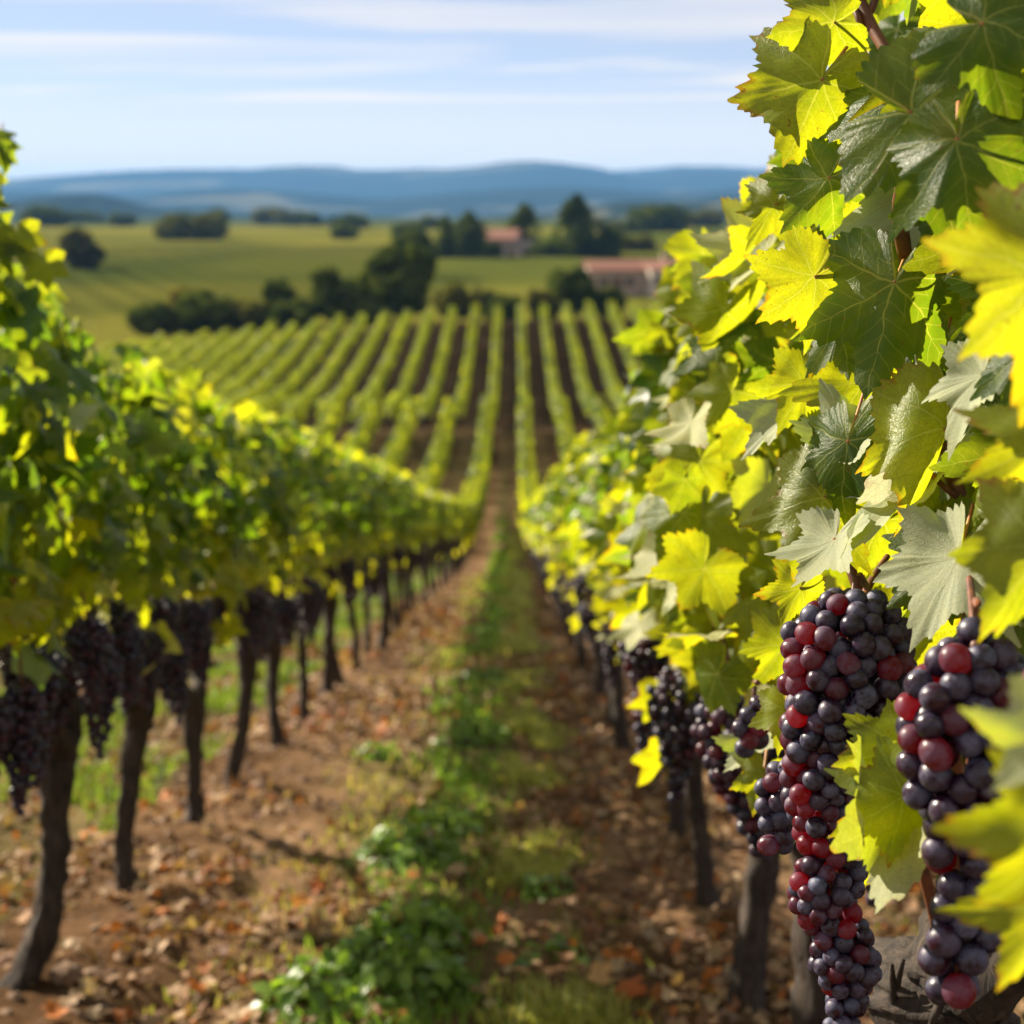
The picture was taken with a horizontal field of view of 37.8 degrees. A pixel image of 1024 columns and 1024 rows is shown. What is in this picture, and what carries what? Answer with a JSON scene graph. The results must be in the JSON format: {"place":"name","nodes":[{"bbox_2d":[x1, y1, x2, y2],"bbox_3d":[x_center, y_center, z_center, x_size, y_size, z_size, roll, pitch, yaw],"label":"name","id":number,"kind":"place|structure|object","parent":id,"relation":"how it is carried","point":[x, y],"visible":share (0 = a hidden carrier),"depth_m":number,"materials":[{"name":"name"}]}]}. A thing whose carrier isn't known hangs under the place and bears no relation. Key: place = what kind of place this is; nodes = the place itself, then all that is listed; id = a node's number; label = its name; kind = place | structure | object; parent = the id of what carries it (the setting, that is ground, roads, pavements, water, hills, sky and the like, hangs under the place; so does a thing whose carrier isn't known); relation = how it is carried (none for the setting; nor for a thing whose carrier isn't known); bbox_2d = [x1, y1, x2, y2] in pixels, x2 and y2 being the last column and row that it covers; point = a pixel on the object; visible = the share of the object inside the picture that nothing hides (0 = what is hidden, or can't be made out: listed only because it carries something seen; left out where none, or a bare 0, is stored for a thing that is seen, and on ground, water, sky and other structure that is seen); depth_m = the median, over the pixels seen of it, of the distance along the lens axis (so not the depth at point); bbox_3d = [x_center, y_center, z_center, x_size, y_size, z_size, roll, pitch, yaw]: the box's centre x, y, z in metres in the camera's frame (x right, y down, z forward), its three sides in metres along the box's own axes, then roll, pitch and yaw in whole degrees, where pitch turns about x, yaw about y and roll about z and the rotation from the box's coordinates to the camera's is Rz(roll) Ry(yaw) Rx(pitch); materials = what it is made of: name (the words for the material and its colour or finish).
{"place":"outdoors","nodes":[
{"label":"outdoors","id":0,"kind":"place"},
{"bbox_2d":[0,194,250,218],"bbox_3d":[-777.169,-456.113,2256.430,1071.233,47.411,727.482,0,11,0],"label":"hills","id":1,"kind":"structure","parent":0,"point":[105,206],"depth_m":2142.39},
{"bbox_2d":[2,187,740,217],"bbox_3d":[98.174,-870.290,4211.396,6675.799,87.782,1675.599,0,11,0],"label":"hills","id":2,"kind":"structure","parent":0,"point":[504,202],"depth_m":3843.34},
{"bbox_2d":[1,161,763,198],"bbox_3d":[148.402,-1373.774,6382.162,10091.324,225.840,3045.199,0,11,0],"label":"hills","id":3,"kind":"structure","parent":0,"point":[356,183],"depth_m":5859.77,"materials":[{"name":"blue"}]},
{"bbox_2d":[0,0,904,178],"label":"sky","id":4,"kind":"structure","parent":0,"point":[87,86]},
{"bbox_2d":[0,217,1023,1023],"bbox_3d":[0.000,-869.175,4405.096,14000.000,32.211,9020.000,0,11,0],"label":"ground","id":5,"kind":"structure","parent":0,"point":[240,259],"depth_m":7.31,"materials":[{"name":"soil"}]},
{"bbox_2d":[17,205,68,226],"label":"tree","id":6,"kind":"object","parent":5,"relation":"on","point":[48,216],"visible":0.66,"depth_m":614.22,"materials":[{"name":"green plant"}]},
{"bbox_2d":[0,123,92,816],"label":"grapevine","id":7,"kind":"object","parent":5,"relation":"on","point":[34,610],"visible":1,"depth_m":2.76,"materials":[{"name":"green plant"}]},
{"bbox_2d":[58,226,106,268],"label":"tree","id":8,"kind":"object","parent":5,"relation":"on","point":[80,248],"visible":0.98,"depth_m":257.58,"materials":[{"name":"green plant"}]},
{"bbox_2d":[0,263,182,991],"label":"grapevine","id":9,"kind":"object","parent":5,"relation":"on","point":[107,629],"visible":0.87,"depth_m":3.31,"materials":[{"name":"green plant"}]},
{"bbox_2d":[33,353,257,891],"bbox_3d":[-1.134,0.361,4.332,0.691,1.796,1.159,0,11,0],"label":"grapevine","id":10,"kind":"object","parent":5,"relation":"on","point":[188,461],"visible":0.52,"depth_m":4.29,"materials":[{"name":"green plant"}]},
{"bbox_2d":[125,299,177,333],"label":"shrub","id":11,"kind":"object","parent":5,"relation":"on","point":[146,317],"visible":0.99,"depth_m":148.40,"materials":[{"name":"green plant"}]},
{"bbox_2d":[110,329,209,388],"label":"vine row","id":12,"kind":"object","parent":5,"relation":"on","point":[171,359],"visible":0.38,"depth_m":116.34,"materials":[{"name":"green plant"}]},
{"bbox_2d":[79,358,302,823],"bbox_3d":[-1.145,0.342,5.311,0.748,1.843,1.168,0,11,0],"label":"grapevine","id":13,"kind":"object","parent":5,"relation":"on","point":[254,624],"visible":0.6,"depth_m":5.24,"materials":[{"name":"green plant"}]},
{"bbox_2d":[153,213,229,239],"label":"tree","id":14,"kind":"object","parent":5,"relation":"on","point":[201,226],"visible":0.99,"depth_m":413.37,"materials":[{"name":"green plant"}]},
{"bbox_2d":[167,327,231,372],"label":"vine row","id":15,"kind":"object","parent":5,"relation":"on","point":[196,359],"visible":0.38,"depth_m":114.89,"materials":[{"name":"green plant"}]},
{"bbox_2d":[174,287,236,332],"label":"shrub","id":16,"kind":"object","parent":5,"relation":"on","point":[203,308],"visible":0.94,"depth_m":147.69,"materials":[{"name":"green plant"}]},
{"bbox_2d":[168,325,254,388],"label":"vine row","id":17,"kind":"object","parent":5,"relation":"on","point":[233,347],"visible":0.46,"depth_m":113.60,"materials":[{"name":"green plant"}]},
{"bbox_2d":[201,321,276,395],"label":"vine row","id":18,"kind":"object","parent":5,"relation":"on","point":[223,375],"visible":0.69,"depth_m":109.90,"materials":[{"name":"green plant"}]},
{"bbox_2d":[164,407,322,785],"bbox_3d":[-1.138,0.400,6.197,0.706,1.798,1.178,0,11,0],"label":"grapevine","id":19,"kind":"object","parent":5,"relation":"on","point":[288,607],"visible":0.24,"depth_m":6.26,"materials":[{"name":"green plant"}]},
{"bbox_2d":[226,297,269,329],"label":"shrub","id":20,"kind":"object","parent":5,"relation":"on","point":[248,312],"visible":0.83,"depth_m":149.48,"materials":[{"name":"green plant"}]},
{"bbox_2d":[212,322,297,413],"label":"vine row","id":21,"kind":"object","parent":5,"relation":"on","point":[239,384],"visible":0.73,"depth_m":106.66,"materials":[{"name":"green plant"}]},
{"bbox_2d":[217,318,320,413],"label":"vine row","id":22,"kind":"object","parent":5,"relation":"on","point":[306,337],"visible":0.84,"depth_m":103.55,"materials":[{"name":"green plant"}]},
{"bbox_2d":[249,206,293,224],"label":"tree","id":23,"kind":"object","parent":5,"relation":"on","point":[267,216],"visible":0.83,"depth_m":828.49,"materials":[{"name":"green plant"}]},
{"bbox_2d":[205,403,340,746],"bbox_3d":[-1.174,0.351,7.178,0.746,1.876,1.159,0,11,0],"label":"grapevine","id":24,"kind":"object","parent":5,"relation":"on","point":[309,450],"visible":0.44,"depth_m":6.92,"materials":[{"name":"green plant"}]},
{"bbox_2d":[260,278,298,310],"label":"tree","id":25,"kind":"object","parent":5,"relation":"on","point":[272,291],"visible":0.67,"depth_m":150.32,"materials":[{"name":"green plant"}]},
{"bbox_2d":[266,297,323,329],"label":"shrub","id":26,"kind":"object","parent":5,"relation":"on","point":[303,313],"visible":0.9,"depth_m":146.47,"materials":[{"name":"green plant"}]},
{"bbox_2d":[251,314,343,415],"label":"vine row","id":27,"kind":"object","parent":5,"relation":"on","point":[274,400],"visible":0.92,"depth_m":102.46,"materials":[{"name":"green plant"}]},
{"bbox_2d":[249,951,393,1023],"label":"weed","id":28,"kind":"object","parent":5,"relation":"on","point":[315,1003],"visible":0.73,"depth_m":3.53,"materials":[{"name":"green plant"}]},
{"bbox_2d":[274,431,369,719],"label":"grapevine","id":29,"kind":"object","parent":5,"relation":"on","point":[346,507],"visible":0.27,"depth_m":8.16,"materials":[{"name":"green plant"}]},
{"bbox_2d":[282,312,366,417],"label":"vine row","id":30,"kind":"object","parent":5,"relation":"on","point":[310,396],"visible":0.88,"depth_m":101.85,"materials":[{"name":"green plant"}]},
{"bbox_2d":[312,397,344,439],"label":"vine row","id":31,"kind":"object","parent":5,"relation":"on","point":[332,419],"visible":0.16,"depth_m":65.27,"materials":[{"name":"green plant"}]},
{"bbox_2d":[309,266,374,324],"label":"tree","id":32,"kind":"object","parent":5,"relation":"on","point":[332,298],"visible":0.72,"depth_m":147.77,"materials":[{"name":"green plant"}]},
{"bbox_2d":[309,430,384,697],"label":"grapevine","id":33,"kind":"object","parent":5,"relation":"on","point":[363,485],"visible":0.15,"depth_m":9.04,"materials":[{"name":"green plant"}]},
{"bbox_2d":[316,310,389,426],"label":"vine row","id":34,"kind":"object","parent":5,"relation":"on","point":[349,383],"visible":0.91,"depth_m":100.99,"materials":[{"name":"green plant"}]},
{"bbox_2d":[319,446,397,669],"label":"grapevine","id":35,"kind":"object","parent":5,"relation":"on","point":[381,473],"visible":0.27,"depth_m":10.62,"materials":[{"name":"green plant"}]},
{"bbox_2d":[341,396,381,452],"bbox_3d":[-6.252,-1.757,50.603,0.768,4.372,36.416,0,11,0],"label":"vine row","id":36,"kind":"object","parent":5,"relation":"on","point":[361,437],"visible":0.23,"depth_m":63.18,"materials":[{"name":"green plant"}]},
{"bbox_2d":[333,449,390,683],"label":"grapevine","id":37,"kind":"object","parent":5,"relation":"on","point":[372,571],"visible":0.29,"depth_m":10.08,"materials":[{"name":"green plant"}]},
{"bbox_2d":[351,296,392,326],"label":"shrub","id":38,"kind":"object","parent":5,"relation":"on","point":[373,309],"visible":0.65,"depth_m":145.36,"materials":[{"name":"green plant"}]},
{"bbox_2d":[348,741,399,763],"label":"weed","id":39,"kind":"object","parent":5,"relation":"on","point":[383,757],"visible":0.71,"depth_m":7.27,"materials":[{"name":"green plant"}]},
{"bbox_2d":[349,463,410,654],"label":"grapevine","id":40,"kind":"object","parent":5,"relation":"on","point":[398,510],"visible":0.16,"depth_m":11.99,"materials":[{"name":"plant"}]},
{"bbox_2d":[349,308,411,426],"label":"vine row","id":41,"kind":"object","parent":5,"relation":"on","point":[379,379],"visible":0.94,"depth_m":99.96,"materials":[{"name":"green plant"}]},
{"bbox_2d":[356,243,437,323],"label":"tree","id":42,"kind":"object","parent":5,"relation":"on","point":[397,280],"visible":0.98,"depth_m":146.98,"materials":[{"name":"green plant"}]},
{"bbox_2d":[371,456,422,648],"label":"grapevine","id":43,"kind":"object","parent":5,"relation":"on","point":[404,480],"visible":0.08,"depth_m":12.79,"materials":[{"name":"plant"}]},
{"bbox_2d":[379,396,418,471],"bbox_3d":[-4.556,-1.719,50.354,0.789,4.390,37.180,0,11,0],"label":"vine row","id":44,"kind":"object","parent":5,"relation":"on","point":[398,443],"visible":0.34,"depth_m":60.84,"materials":[{"name":"green plant"}]},
{"bbox_2d":[317,921,484,1017],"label":"weed","id":45,"kind":"object","parent":5,"relation":"on","point":[390,973],"visible":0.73,"depth_m":3.61,"materials":[{"name":"green plant"}]},
{"bbox_2d":[378,483,427,637],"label":"grapevine","id":46,"kind":"object","parent":5,"relation":"on","point":[413,555],"visible":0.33,"depth_m":13.80,"materials":[{"name":"green plant"}]},
{"bbox_2d":[343,812,470,878],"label":"weed","id":47,"kind":"object","parent":5,"relation":"on","point":[406,851],"visible":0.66,"depth_m":5.02,"materials":[{"name":"green plant"}]},
{"bbox_2d":[125,510,689,1023],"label":"grass","id":48,"kind":"structure","parent":5,"relation":"on","point":[537,730],"depth_m":5.73,"materials":[{"name":"plant"}]},
{"bbox_2d":[384,307,433,426],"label":"vine row","id":49,"kind":"object","parent":5,"relation":"on","point":[394,403],"visible":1,"depth_m":98.01,"materials":[{"name":"green plant"}]},
{"bbox_2d":[349,894,471,955],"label":"weed","id":50,"kind":"object","parent":5,"relation":"on","point":[436,926],"visible":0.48,"depth_m":4.06,"materials":[{"name":"green plant"}]},
{"bbox_2d":[389,486,431,630],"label":"grapevine","id":51,"kind":"object","parent":5,"relation":"on","point":[392,610],"visible":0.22,"depth_m":14.78,"materials":[{"name":"green plant"}]},
{"bbox_2d":[392,485,432,625],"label":"grapevine","id":52,"kind":"object","parent":5,"relation":"on","point":[426,512],"visible":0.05,"depth_m":15.74,"materials":[{"name":"green plant"}]},
{"bbox_2d":[389,228,438,256],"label":"tree","id":53,"kind":"object","parent":5,"relation":"on","point":[414,236],"visible":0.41,"depth_m":237.29,"materials":[{"name":"green plant"}]},
{"bbox_2d":[406,484,444,606],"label":"grapevine","id":54,"kind":"object","parent":5,"relation":"on","point":[441,535],"visible":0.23,"depth_m":18.50,"materials":[{"name":"plant"}]},
{"bbox_2d":[413,396,456,490],"bbox_3d":[-2.849,-1.751,50.107,0.774,4.554,37.917,0,11,0],"label":"vine row","id":55,"kind":"object","parent":5,"relation":"on","point":[431,473],"visible":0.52,"depth_m":57.30,"materials":[{"name":"green plant"}]},
{"bbox_2d":[421,486,450,603],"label":"grapevine","id":56,"kind":"object","parent":5,"relation":"on","point":[443,514],"visible":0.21,"depth_m":19.35,"materials":[{"name":"plant"}]},
{"bbox_2d":[418,305,456,426],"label":"vine row","id":57,"kind":"object","parent":5,"relation":"on","point":[427,403],"visible":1,"depth_m":98.21,"materials":[{"name":"green plant"}]},
{"bbox_2d":[425,490,456,596],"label":"grapevine","id":58,"kind":"object","parent":5,"relation":"on","point":[451,530],"visible":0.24,"depth_m":21.32,"materials":[{"name":"plant"}]},
{"bbox_2d":[401,805,485,841],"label":"weed","id":59,"kind":"object","parent":5,"relation":"on","point":[455,828],"visible":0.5,"depth_m":5.46,"materials":[{"name":"green plant"}]},
{"bbox_2d":[431,281,476,317],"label":"shrub","id":60,"kind":"object","parent":5,"relation":"on","point":[460,297],"visible":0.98,"depth_m":158.22,"materials":[{"name":"green plant"}]},
{"bbox_2d":[428,725,488,750],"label":"weed","id":61,"kind":"object","parent":5,"relation":"on","point":[467,738],"visible":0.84,"depth_m":7.71,"materials":[{"name":"green plant"}]},
{"bbox_2d":[0,608,919,1023],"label":"soil clods","id":62,"kind":"object","parent":5,"relation":"on","point":[64,972],"visible":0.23,"depth_m":5.21,"materials":[{"name":"soil"}]},
{"bbox_2d":[452,303,478,426],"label":"vine row","id":63,"kind":"object","parent":5,"relation":"on","point":[458,399],"visible":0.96,"depth_m":99.35,"materials":[{"name":"green plant"}]},
{"bbox_2d":[450,210,491,257],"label":"tree","id":64,"kind":"object","parent":5,"relation":"on","point":[469,235],"visible":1,"depth_m":295.29,"materials":[{"name":"green plant"}]},
{"bbox_2d":[442,710,515,743],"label":"weed","id":65,"kind":"object","parent":5,"relation":"on","point":[486,730],"visible":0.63,"depth_m":8.07,"materials":[{"name":"green plant"}]},
{"bbox_2d":[467,305,501,505],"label":"vine row","id":66,"kind":"object","parent":5,"relation":"on","point":[488,409],"visible":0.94,"depth_m":66.07,"materials":[{"name":"green plant"}]},
{"bbox_2d":[484,229,523,255],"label":"house","id":67,"kind":"structure","parent":5,"relation":"on","point":[511,238],"depth_m":305.49,"materials":[{"name":"stone"}]},
{"bbox_2d":[485,292,523,320],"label":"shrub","id":68,"kind":"object","parent":5,"relation":"on","point":[508,304],"visible":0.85,"depth_m":149.00,"materials":[{"name":"green plant"}]},
{"bbox_2d":[0,554,1022,1021],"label":"grass","id":69,"kind":"structure","parent":5,"relation":"on","point":[288,666],"depth_m":8.58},
{"bbox_2d":[0,588,1023,1023],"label":"leaf litter","id":70,"kind":"object","parent":5,"relation":"on","point":[238,1010],"visible":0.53,"depth_m":4.82,"materials":[{"name":"plant"}]},
{"bbox_2d":[517,302,530,417],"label":"vine row","id":71,"kind":"object","parent":5,"relation":"on","point":[522,355],"visible":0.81,"depth_m":103.19,"materials":[{"name":"green plant"}]},
{"bbox_2d":[505,203,544,240],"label":"tree","id":72,"kind":"object","parent":5,"relation":"on","point":[523,219],"visible":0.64,"depth_m":317.38,"materials":[{"name":"green plant"}]},
{"bbox_2d":[516,397,538,483],"bbox_3d":[0.558,-2.302,58.885,0.771,2.168,21.841,0,11,0],"label":"vine row","id":73,"kind":"object","parent":5,"relation":"on","point":[522,433],"visible":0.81,"depth_m":59.89,"materials":[{"name":"green plant"}]},
{"bbox_2d":[525,288,562,319],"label":"shrub","id":74,"kind":"object","parent":5,"relation":"on","point":[550,299],"visible":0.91,"depth_m":150.95,"materials":[{"name":"green plant"}]},
{"bbox_2d":[525,239,567,256],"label":"shrub","id":75,"kind":"object","parent":5,"relation":"on","point":[544,248],"visible":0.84,"depth_m":301.61,"materials":[{"name":"green plant"}]},
{"bbox_2d":[521,874,575,901],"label":"weed","id":76,"kind":"object","parent":5,"relation":"on","point":[532,882],"visible":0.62,"depth_m":4.63,"materials":[{"name":"green plant"}]},
{"bbox_2d":[539,302,562,417],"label":"vine row","id":77,"kind":"object","parent":5,"relation":"on","point":[553,393],"visible":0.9,"depth_m":101.71,"materials":[{"name":"green plant"}]},
{"bbox_2d":[510,933,595,974],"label":"weed","id":78,"kind":"object","parent":5,"relation":"on","point":[558,945],"visible":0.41,"depth_m":3.88,"materials":[{"name":"green plant"}]},
{"bbox_2d":[535,464,587,670],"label":"grapevine","id":79,"kind":"object","parent":5,"relation":"on","point":[581,652],"visible":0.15,"depth_m":10.72,"materials":[{"name":"plant"}]},
{"bbox_2d":[553,396,574,463],"bbox_3d":[2.245,-1.984,55.183,0.785,3.011,29.170,0,11,0],"label":"vine row","id":80,"kind":"object","parent":5,"relation":"on","point":[559,418],"visible":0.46,"depth_m":63.02,"materials":[{"name":"green plant"}]},
{"bbox_2d":[545,265,596,318],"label":"tree","id":81,"kind":"object","parent":5,"relation":"on","point":[575,288],"visible":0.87,"depth_m":154.05,"materials":[{"name":"green plant"}]},
{"bbox_2d":[538,449,604,699],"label":"grapevine","id":82,"kind":"object","parent":5,"relation":"on","point":[558,579],"visible":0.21,"depth_m":8.98,"materials":[{"name":"plant"}]},
{"bbox_2d":[548,193,599,256],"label":"tree","id":83,"kind":"object","parent":5,"relation":"on","point":[575,220],"visible":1,"depth_m":297.49,"materials":[{"name":"green plant"}]},
{"bbox_2d":[538,458,611,725],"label":"grapevine","id":84,"kind":"object","parent":5,"relation":"on","point":[559,494],"visible":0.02,"depth_m":8.03,"materials":[{"name":"green plant"}]},
{"bbox_2d":[562,302,597,426],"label":"vine row","id":85,"kind":"object","parent":5,"relation":"on","point":[584,389],"visible":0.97,"depth_m":100.12,"materials":[{"name":"green plant"}]},
{"bbox_2d":[548,414,633,751],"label":"grapevine","id":86,"kind":"object","parent":5,"relation":"on","point":[620,724],"visible":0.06,"depth_m":7.03,"materials":[{"name":"green plant"}]},
{"bbox_2d":[555,432,659,789],"bbox_3d":[0.536,0.385,6.046,0.763,1.726,1.145,0,11,0],"label":"grapevine","id":87,"kind":"object","parent":5,"relation":"on","point":[588,610],"visible":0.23,"depth_m":5.66,"materials":[{"name":"green plant"}]},
{"bbox_2d":[585,300,630,415],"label":"vine row","id":88,"kind":"object","parent":5,"relation":"on","point":[615,390],"visible":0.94,"depth_m":100.88,"materials":[{"name":"green plant"}]},
{"bbox_2d":[592,226,625,256],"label":"tree","id":89,"kind":"object","parent":5,"relation":"on","point":[609,240],"visible":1,"depth_m":298.12,"materials":[{"name":"green plant"}]},
{"bbox_2d":[590,286,627,317],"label":"shrub","id":90,"kind":"object","parent":5,"relation":"on","point":[604,296],"visible":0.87,"depth_m":156.92,"materials":[{"name":"green plant"}]},
{"bbox_2d":[607,301,641,388],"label":"vine row","id":91,"kind":"object","parent":5,"relation":"on","point":[631,362],"visible":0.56,"depth_m":111.25,"materials":[{"name":"green plant"}]},
{"bbox_2d":[568,389,686,838],"bbox_3d":[0.575,0.344,5.092,0.739,1.787,1.137,0,11,0],"label":"grapevine","id":92,"kind":"object","parent":5,"relation":"on","point":[590,488],"visible":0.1,"depth_m":5.19,"materials":[{"name":"green plant"}]},
{"bbox_2d":[580,254,678,296],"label":"farmhouse","id":93,"kind":"object","parent":5,"relation":"on","point":[636,277],"visible":0.59,"depth_m":196.79,"materials":[{"name":"stone"}]},
{"bbox_2d":[621,234,657,251],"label":"shrub","id":94,"kind":"object","parent":5,"relation":"on","point":[640,242],"visible":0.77,"depth_m":326.71,"materials":[{"name":"green plant"}]},
{"bbox_2d":[572,421,721,908],"bbox_3d":[0.556,0.396,4.100,0.765,1.795,1.147,0,11,0],"label":"grapevine","id":95,"kind":"object","parent":5,"relation":"on","point":[708,895],"visible":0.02,"depth_m":4.25,"materials":[{"name":"green plant"}]},
{"bbox_2d":[621,204,689,232],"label":"tree","id":96,"kind":"object","parent":5,"relation":"on","point":[657,218],"visible":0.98,"depth_m":499.26,"materials":[{"name":"green plant"}]},
{"bbox_2d":[577,319,840,1013],"bbox_3d":[0.505,0.340,3.213,0.734,1.829,1.159,0,11,0],"label":"grapevine","id":97,"kind":"object","parent":5,"relation":"on","point":[634,619],"visible":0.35,"depth_m":2.98,"materials":[{"name":"green plant"}]},
{"bbox_2d":[612,153,881,1023],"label":"grapevine","id":98,"kind":"object","parent":5,"relation":"on","point":[701,565],"visible":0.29,"depth_m":1.90,"materials":[{"name":"green plant"}]},
{"bbox_2d":[711,0,1023,1023],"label":"grapevine","id":99,"kind":"object","parent":5,"relation":"on","point":[889,714],"visible":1,"depth_m":1.11,"materials":[{"name":"green plant"}]},
{"bbox_2d":[475,198,741,219],"bbox_3d":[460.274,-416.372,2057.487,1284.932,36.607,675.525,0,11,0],"label":"hills","id":100,"kind":"structure","parent":0,"point":[614,211],"depth_m":1920.72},
{"bbox_2d":[615,166,766,173],"bbox_3d":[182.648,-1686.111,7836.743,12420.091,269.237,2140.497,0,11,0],"label":"hills","id":101,"kind":"structure","parent":0,"point":[644,171],"depth_m":7685.10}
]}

